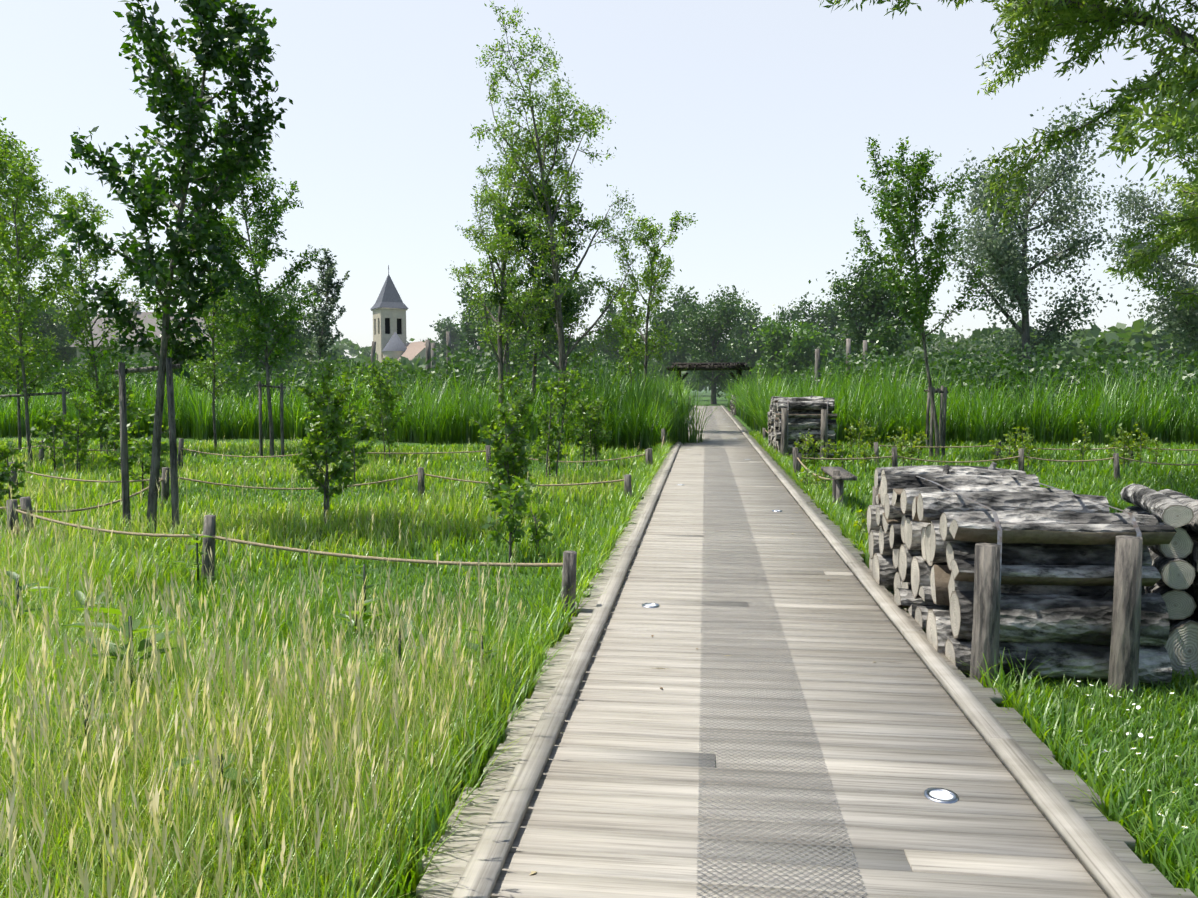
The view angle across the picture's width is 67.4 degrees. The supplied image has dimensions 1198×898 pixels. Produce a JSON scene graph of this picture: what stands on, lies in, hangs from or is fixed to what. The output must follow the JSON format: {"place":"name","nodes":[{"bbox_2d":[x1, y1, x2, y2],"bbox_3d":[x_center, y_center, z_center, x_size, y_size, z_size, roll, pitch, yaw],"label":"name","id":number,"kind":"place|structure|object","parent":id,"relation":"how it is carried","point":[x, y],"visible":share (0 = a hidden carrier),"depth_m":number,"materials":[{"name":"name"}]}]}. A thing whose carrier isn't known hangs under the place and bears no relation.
{"place":"outdoors","nodes":[
{"label":"outdoors","id":0,"kind":"place"},
{"bbox_2d":[0,387,1197,897],"bbox_3d":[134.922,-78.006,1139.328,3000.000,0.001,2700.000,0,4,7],"label":"ground","id":1,"kind":"structure","parent":0,"point":[702,397],"depth_m":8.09,"materials":[{"name":"green plant"}]},
{"bbox_2d":[0,303,38,399],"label":"tree","id":2,"kind":"object","parent":1,"relation":"on","point":[10,332],"visible":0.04,"depth_m":54.29,"materials":[{"name":"green plant"}]},
{"bbox_2d":[20,496,35,538],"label":"rope fence posts","id":3,"kind":"object","parent":1,"relation":"on","point":[25,501],"visible":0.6,"depth_m":9.32,"materials":[{"name":"grey wood"}]},
{"bbox_2d":[0,388,68,464],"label":"tree stake","id":4,"kind":"object","parent":1,"relation":"on","point":[63,392],"visible":0.73,"depth_m":18.17,"materials":[{"name":"brown wood"}]},
{"bbox_2d":[0,152,71,449],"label":"tree","id":5,"kind":"object","parent":1,"relation":"on","point":[34,291],"visible":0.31,"depth_m":22.75,"materials":[{"name":"green plant"}]},
{"bbox_2d":[0,117,78,384],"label":"tree","id":6,"kind":"object","parent":1,"relation":"on","point":[3,309],"visible":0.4,"depth_m":19.71,"materials":[{"name":"green plant"}]},
{"bbox_2d":[0,123,81,467],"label":"tree","id":7,"kind":"object","parent":1,"relation":"on","point":[17,276],"visible":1,"depth_m":17.93,"materials":[{"name":"green plant"}]},
{"bbox_2d":[8,292,76,378],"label":"tree","id":8,"kind":"object","parent":1,"relation":"on","point":[68,353],"visible":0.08,"depth_m":90.59,"materials":[{"name":"green plant"}]},
{"bbox_2d":[51,301,95,352],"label":"tree","id":9,"kind":"object","parent":1,"relation":"on","point":[68,332],"visible":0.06,"depth_m":105.45,"materials":[{"name":"green plant"}]},
{"bbox_2d":[10,186,146,452],"bbox_3d":[-12.366,-3.142,21.986,2.533,6.523,2.470,2,4,26],"label":"tree","id":10,"kind":"object","parent":1,"relation":"on","point":[88,258],"visible":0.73,"depth_m":21.84,"materials":[{"name":"green plant"}]},
{"bbox_2d":[115,358,180,532],"bbox_3d":[-5.019,-0.027,10.034,0.704,1.974,0.113,0,4,-2],"label":"tree stake","id":11,"kind":"object","parent":1,"relation":"on","point":[121,371],"visible":0.83,"depth_m":9.98,"materials":[{"name":"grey wood"}]},
{"bbox_2d":[52,0,292,532],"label":"tree","id":12,"kind":"object","parent":1,"relation":"on","point":[189,101],"visible":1,"depth_m":9.64,"materials":[{"name":"green plant"}]},
{"bbox_2d":[70,301,275,394],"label":"farmhouse","id":13,"kind":"object","parent":1,"relation":"on","point":[99,332],"depth_m":86.40,"materials":[{"name":"stone"}]},
{"bbox_2d":[143,209,254,451],"bbox_3d":[-9.537,-2.928,22.198,1.896,6.066,2.622,3,5,40],"label":"tree","id":14,"kind":"object","parent":1,"relation":"on","point":[223,320],"visible":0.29,"depth_m":22.37,"materials":[{"name":"green plant"}]},
{"bbox_2d":[165,109,324,455],"bbox_3d":[-8.032,-3.634,20.573,3.350,7.702,3.193,0,4,7],"label":"tree","id":15,"kind":"object","parent":1,"relation":"on","point":[262,312],"visible":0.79,"depth_m":20.55,"materials":[{"name":"green plant"}]},
{"bbox_2d":[194,260,297,391],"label":"tree","id":16,"kind":"object","parent":1,"relation":"on","point":[221,310],"visible":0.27,"depth_m":56.80,"materials":[{"name":"green plant"}]},
{"bbox_2d":[0,534,504,838],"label":"meadow plants","id":17,"kind":"object","parent":1,"relation":"on","point":[161,636],"depth_m":4.45,"materials":[{"name":"green plant"}]},
{"bbox_2d":[256,381,285,457],"bbox_3d":[-7.613,-0.687,20.893,0.664,1.774,0.113,0,4,1],"label":"tree stake","id":18,"kind":"object","parent":1,"relation":"on","point":[260,385],"visible":0.98,"depth_m":20.85,"materials":[{"name":"brown wood"}]},
{"bbox_2d":[218,265,336,400],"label":"tree","id":19,"kind":"object","parent":1,"relation":"on","point":[299,329],"visible":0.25,"depth_m":78.22,"materials":[{"name":"green plant"}]},
{"bbox_2d":[6,467,576,616],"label":"fence posts","id":20,"kind":"object","parent":1,"relation":"on","point":[568,568],"visible":0.77,"depth_m":7.44,"materials":[{"name":"grey wood"}]},
{"bbox_2d":[14,479,562,566],"bbox_3d":[-3.800,0.739,8.425,8.103,0.195,2.160,4,6,46],"label":"rope fence","id":21,"kind":"object","parent":20,"relation":"attached to","point":[23,511],"visible":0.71,"depth_m":7.18,"materials":[{"name":"beige fabric"}]},
{"bbox_2d":[0,357,611,561],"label":"shrubs","id":22,"kind":"object","parent":1,"relation":"on","point":[331,422],"visible":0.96,"depth_m":13.39,"materials":[{"name":"green plant"}]},
{"bbox_2d":[8,462,631,503],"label":"fence posts","id":23,"kind":"object","parent":1,"relation":"on","point":[627,483],"visible":0.52,"depth_m":12.71,"materials":[{"name":"wood"}]},
{"bbox_2d":[18,469,623,489],"bbox_3d":[-7.892,0.419,13.145,16.735,0.214,0.994,1,4,9],"label":"rope fence","id":24,"kind":"object","parent":23,"relation":"attached to","point":[317,487],"visible":0.69,"depth_m":12.53,"materials":[{"name":"beige fabric"}]},
{"bbox_2d":[301,248,349,374],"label":"tree","id":25,"kind":"object","parent":1,"relation":"on","point":[324,327],"visible":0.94,"depth_m":41.57,"materials":[{"name":"green plant"}]},
{"bbox_2d":[38,438,652,470],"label":"fence posts","id":26,"kind":"object","parent":1,"relation":"on","point":[181,446],"visible":0.6,"depth_m":18.06,"materials":[{"name":"wood"}]},
{"bbox_2d":[16,446,644,462],"bbox_3d":[-9.796,0.093,18.325,21.750,0.286,0.616,1,4,10],"label":"rope fence","id":27,"kind":"object","parent":26,"relation":"attached to","point":[364,452],"visible":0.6,"depth_m":17.23,"materials":[{"name":"beige fabric"}]},
{"bbox_2d":[370,265,451,393],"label":"church tower","id":28,"kind":"structure","parent":1,"relation":"on","point":[389,308],"depth_m":192.52,"materials":[{"name":"paint"}]},
{"bbox_2d":[420,314,475,357],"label":"tree","id":29,"kind":"object","parent":1,"relation":"on","point":[444,327],"visible":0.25,"depth_m":160.13,"materials":[{"name":"green plant"}]},
{"bbox_2d":[440,283,504,391],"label":"tree","id":30,"kind":"object","parent":1,"relation":"on","point":[467,329],"visible":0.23,"depth_m":97.84,"materials":[{"name":"green plant"}]},
{"bbox_2d":[447,158,535,391],"bbox_3d":[-3.336,-5.148,30.141,2.541,9.396,2.442,4,5,42],"label":"tree","id":31,"kind":"object","parent":1,"relation":"on","point":[469,270],"visible":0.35,"depth_m":29.88,"materials":[{"name":"green plant"}]},
{"bbox_2d":[463,293,535,396],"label":"tree","id":32,"kind":"object","parent":1,"relation":"on","point":[477,323],"visible":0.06,"depth_m":89.87,"materials":[{"name":"green plant"}]},
{"bbox_2d":[445,111,567,441],"bbox_3d":[-2.577,-4.930,26.043,3.343,9.531,3.324,-1,4,-20],"label":"tree","id":33,"kind":"object","parent":1,"relation":"on","point":[491,197],"visible":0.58,"depth_m":25.41,"materials":[{"name":"green plant"}]},
{"bbox_2d":[484,171,594,412],"bbox_3d":[-1.895,-4.077,25.647,2.760,7.877,3.155,2,5,29],"label":"cottonwood tree","id":34,"kind":"object","parent":1,"relation":"on","point":[518,233],"visible":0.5,"depth_m":25.47,"materials":[{"name":"green plant"}]},
{"bbox_2d":[483,264,604,387],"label":"tree","id":35,"kind":"object","parent":1,"relation":"on","point":[583,291],"visible":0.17,"depth_m":71.84,"materials":[{"name":"green plant"}]},
{"bbox_2d":[469,0,651,444],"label":"tree","id":36,"kind":"object","parent":1,"relation":"on","point":[555,120],"visible":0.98,"depth_m":24.25,"materials":[{"name":"green plant"}]},
{"bbox_2d":[0,338,1197,450],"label":"reeds","id":37,"kind":"object","parent":1,"relation":"on","point":[641,415],"visible":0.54,"depth_m":25.82,"materials":[{"name":"green plant"}]},
{"bbox_2d":[0,336,1197,426],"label":"shrub belt foliage","id":38,"kind":"object","parent":1,"relation":"on","point":[954,366],"visible":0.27,"depth_m":35.16,"materials":[{"name":"green plant"}]},
{"bbox_2d":[5,309,1195,394],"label":"hedge","id":39,"kind":"object","parent":1,"relation":"on","point":[1134,335],"visible":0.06,"depth_m":99.80,"materials":[{"name":"green plant"}]},
{"bbox_2d":[576,295,657,386],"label":"tree","id":40,"kind":"object","parent":1,"relation":"on","point":[604,346],"visible":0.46,"depth_m":109.54,"materials":[{"name":"green plant"}]},
{"bbox_2d":[371,331,867,404],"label":"wooden posts","id":41,"kind":"object","parent":1,"relation":"on","point":[430,353],"visible":0.29,"depth_m":42.37,"materials":[{"name":"grey wood"}]},
{"bbox_2d":[613,287,646,384],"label":"tree","id":42,"kind":"object","parent":1,"relation":"on","point":[640,312],"visible":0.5,"depth_m":37.82,"materials":[{"name":"green plant"}]},
{"bbox_2d":[601,210,697,388],"bbox_3d":[1.578,-4.240,30.289,3.196,7.560,2.867,2,4,23],"label":"tree","id":43,"kind":"object","parent":1,"relation":"on","point":[651,277],"visible":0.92,"depth_m":30.17,"materials":[{"name":"green plant"}]},
{"bbox_2d":[645,429,665,469],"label":"fence posts","id":44,"kind":"object","parent":1,"relation":"on","point":[646,450],"visible":0.5,"depth_m":16.59,"materials":[{"name":"grey wood"}]},
{"bbox_2d":[638,285,724,383],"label":"tree","id":45,"kind":"object","parent":1,"relation":"on","point":[679,303],"visible":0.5,"depth_m":101.03,"materials":[{"name":"green plant"}]},
{"bbox_2d":[659,284,756,403],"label":"tree","id":46,"kind":"object","parent":1,"relation":"on","point":[714,324],"visible":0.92,"depth_m":81.29,"materials":[{"name":"green plant"}]},
{"bbox_2d":[666,362,751,387],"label":"pergola","id":47,"kind":"object","parent":1,"relation":"on","point":[723,366],"visible":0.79,"depth_m":71.07,"materials":[{"name":"brown wood"}]},
{"bbox_2d":[730,395,735,413],"bbox_3d":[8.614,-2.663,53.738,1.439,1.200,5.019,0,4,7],"label":"wooden post","id":48,"kind":"object","parent":1,"relation":"on","point":[731,408],"visible":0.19,"depth_m":53.30,"materials":[{"name":"wood"}]},
{"bbox_2d":[710,302,805,385],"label":"tree","id":49,"kind":"object","parent":1,"relation":"on","point":[754,349],"visible":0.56,"depth_m":104.53,"materials":[{"name":"green plant"}]},
{"bbox_2d":[762,428,766,438],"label":"rope fence posts","id":50,"kind":"object","parent":1,"relation":"on","point":[764,432],"visible":0.33,"depth_m":25.38,"materials":[{"name":"grey wood"}]},
{"bbox_2d":[748,314,803,386],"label":"tree","id":51,"kind":"object","parent":1,"relation":"on","point":[774,332],"visible":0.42,"depth_m":85.00,"materials":[{"name":"green plant"}]},
{"bbox_2d":[768,395,837,459],"bbox_3d":[4.757,-0.531,21.210,1.385,1.460,2.978,0,4,7],"label":"log pile","id":52,"kind":"object","parent":1,"relation":"on","point":[804,416],"visible":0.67,"depth_m":19.83,"materials":[{"name":"grey wood"}]},
{"bbox_2d":[783,397,827,451],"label":"log pile straps","id":53,"kind":"object","parent":52,"relation":"on","point":[787,420],"visible":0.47,"depth_m":19.76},
{"bbox_2d":[780,408,826,460],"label":"wooden stakes","id":54,"kind":"object","parent":1,"relation":"on","point":[784,434],"visible":0.44,"depth_m":19.65,"materials":[{"name":"grey wood"}]},
{"bbox_2d":[416,406,1196,897],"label":"boardwalk planks","id":55,"kind":"object","parent":1,"relation":"on","point":[614,808],"visible":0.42,"depth_m":3.86,"materials":[{"name":"grey wood"}]},
{"bbox_2d":[450,405,1152,897],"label":"boardwalk edge rails","id":56,"kind":"object","parent":55,"relation":"on","point":[1102,863],"visible":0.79,"depth_m":3.77,"materials":[{"name":"grey wood"}]},
{"bbox_2d":[769,315,844,385],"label":"tree","id":57,"kind":"object","parent":1,"relation":"on","point":[802,353],"visible":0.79,"depth_m":82.47,"materials":[{"name":"green plant"}]},
{"bbox_2d":[792,447,839,503],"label":"fence posts","id":58,"kind":"object","parent":1,"relation":"on","point":[795,459],"visible":0.52,"depth_m":15.54,"materials":[{"name":"grey wood"}]},
{"bbox_2d":[786,291,864,368],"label":"tree","id":59,"kind":"object","parent":1,"relation":"on","point":[828,314],"visible":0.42,"depth_m":96.38,"materials":[{"name":"green plant"}]},
{"bbox_2d":[821,466,856,506],"bbox_3d":[3.346,0.547,12.600,0.280,0.470,1.500,0,4,7],"label":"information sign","id":60,"kind":"object","parent":1,"relation":"on","point":[843,476],"visible":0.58,"depth_m":11.99,"materials":[{"name":"wood"}]},
{"bbox_2d":[834,303,887,367],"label":"tree","id":61,"kind":"object","parent":1,"relation":"on","point":[858,328],"depth_m":105.54,"materials":[{"name":"green plant"}]},
{"bbox_2d":[808,247,940,385],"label":"tree","id":62,"kind":"object","parent":1,"relation":"on","point":[865,288],"visible":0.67,"depth_m":58.84,"materials":[{"name":"green plant"}]},
{"bbox_2d":[846,136,993,460],"bbox_3d":[6.834,-3.288,19.825,2.974,7.118,2.482,-1,4,-19],"label":"tree","id":63,"kind":"object","parent":1,"relation":"on","point":[920,167],"visible":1,"depth_m":19.47,"materials":[{"name":"green plant"}]},
{"bbox_2d":[924,386,943,446],"bbox_3d":[8.677,-0.805,23.296,0.563,1.676,0.118,-1,4,-16],"label":"tree stake","id":64,"kind":"object","parent":1,"relation":"on","point":[940,418],"visible":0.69,"depth_m":23.26,"materials":[{"name":"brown wood"}]},
{"bbox_2d":[928,387,947,460],"bbox_3d":[7.467,-0.546,19.828,0.421,1.642,0.111,0,4,7],"label":"tree stake","id":65,"kind":"object","parent":1,"relation":"on","point":[945,391],"visible":0.81,"depth_m":19.79,"materials":[{"name":"brown wood"}]},
{"bbox_2d":[797,447,1119,480],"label":"fence posts","id":66,"kind":"object","parent":1,"relation":"on","point":[1116,465],"visible":0.69,"depth_m":15.87,"materials":[{"name":"wood"}]},
{"bbox_2d":[797,458,832,479],"bbox_3d":[3.315,0.336,13.820,0.028,0.143,3.567,0,4,4],"label":"rope fence","id":67,"kind":"object","parent":66,"relation":"attached to","point":[804,466],"visible":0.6,"depth_m":13.84,"materials":[{"name":"beige fabric"}]},
{"bbox_2d":[801,456,1197,464],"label":"rope fence","id":68,"kind":"object","parent":66,"relation":"attached to","point":[991,460],"visible":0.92,"depth_m":15.83,"materials":[{"name":"beige fabric"}]},
{"bbox_2d":[878,445,1197,450],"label":"rope fence","id":69,"kind":"object","parent":66,"relation":"attached to","point":[1041,448],"visible":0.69,"depth_m":18.68,"materials":[{"name":"beige fabric"}]},
{"bbox_2d":[794,420,1162,540],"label":"shrubs","id":70,"kind":"object","parent":1,"relation":"on","point":[1125,438],"visible":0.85,"depth_m":17.38,"materials":[{"name":"green plant"}]},
{"bbox_2d":[874,441,1133,465],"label":"fence posts","id":71,"kind":"object","parent":1,"relation":"on","point":[876,449],"visible":0.38,"depth_m":18.80,"materials":[{"name":"wood"}]},
{"bbox_2d":[872,486,1142,697],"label":"wooden posts","id":72,"kind":"object","parent":1,"relation":"on","point":[1124,648],"visible":0.56,"depth_m":4.82,"materials":[{"name":"grey wood"}]},
{"bbox_2d":[818,0,1197,310],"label":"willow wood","id":73,"kind":"object","parent":1,"relation":"on","point":[1109,19],"visible":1,"depth_m":13.64,"materials":[{"name":"green plant"}]},
{"bbox_2d":[903,89,1128,402],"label":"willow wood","id":74,"kind":"object","parent":1,"relation":"on","point":[1007,257],"visible":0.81,"depth_m":46.38,"materials":[{"name":"green plant"}]},
{"bbox_2d":[867,462,1175,684],"bbox_3d":[2.741,0.695,6.375,1.235,1.077,2.935,0,4,7],"label":"log pile","id":75,"kind":"object","parent":1,"relation":"on","point":[1057,571],"visible":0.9,"depth_m":5.16,"materials":[{"name":"grey wood"}]},
{"bbox_2d":[908,473,1141,633],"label":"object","id":76,"kind":"object","parent":75,"relation":"on","point":[999,528],"visible":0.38,"depth_m":5.00,"materials":[{"name":"grey metal"}]},
{"bbox_2d":[1022,658,1197,827],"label":"daisies","id":77,"kind":"object","parent":1,"relation":"on","point":[1139,734],"visible":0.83,"depth_m":4.03,"materials":[{"name":"white plant"}]},
{"bbox_2d":[1089,173,1197,365],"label":"willow","id":78,"kind":"object","parent":1,"relation":"on","point":[1186,320],"visible":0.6,"depth_m":47.24,"materials":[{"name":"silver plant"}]},
{"bbox_2d":[1121,484,1197,678],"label":"log pile","id":79,"kind":"object","parent":1,"relation":"on","point":[1175,564],"visible":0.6,"depth_m":5.12,"materials":[{"name":"grey wood"}]},
{"bbox_2d":[0,0,1197,360],"label":"sky","id":80,"kind":"structure","parent":0,"point":[754,119],"materials":[{"name":"white"}]},
{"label":"boardwalk","id":81,"kind":"structure","parent":0,"visible":0},
{"bbox_2d":[530,512,828,874],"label":"deck litter","id":82,"kind":"object","parent":81,"relation":"on","point":[532,872],"visible":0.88,"depth_m":4.96,"materials":[{"name":"brown plant"}]},
{"bbox_2d":[696,407,866,897],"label":"anti-slip strip","id":83,"kind":"object","parent":81,"relation":"on","point":[719,439],"visible":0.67,"depth_m":3.86,"materials":[{"name":"grey metal"}]},
{"bbox_2d":[642,412,958,803],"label":"recessed ground lights","id":84,"kind":"object","parent":81,"relation":"on","point":[940,795],"visible":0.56,"depth_m":3.44,"materials":[{"name":"silver metal"}]}
]}

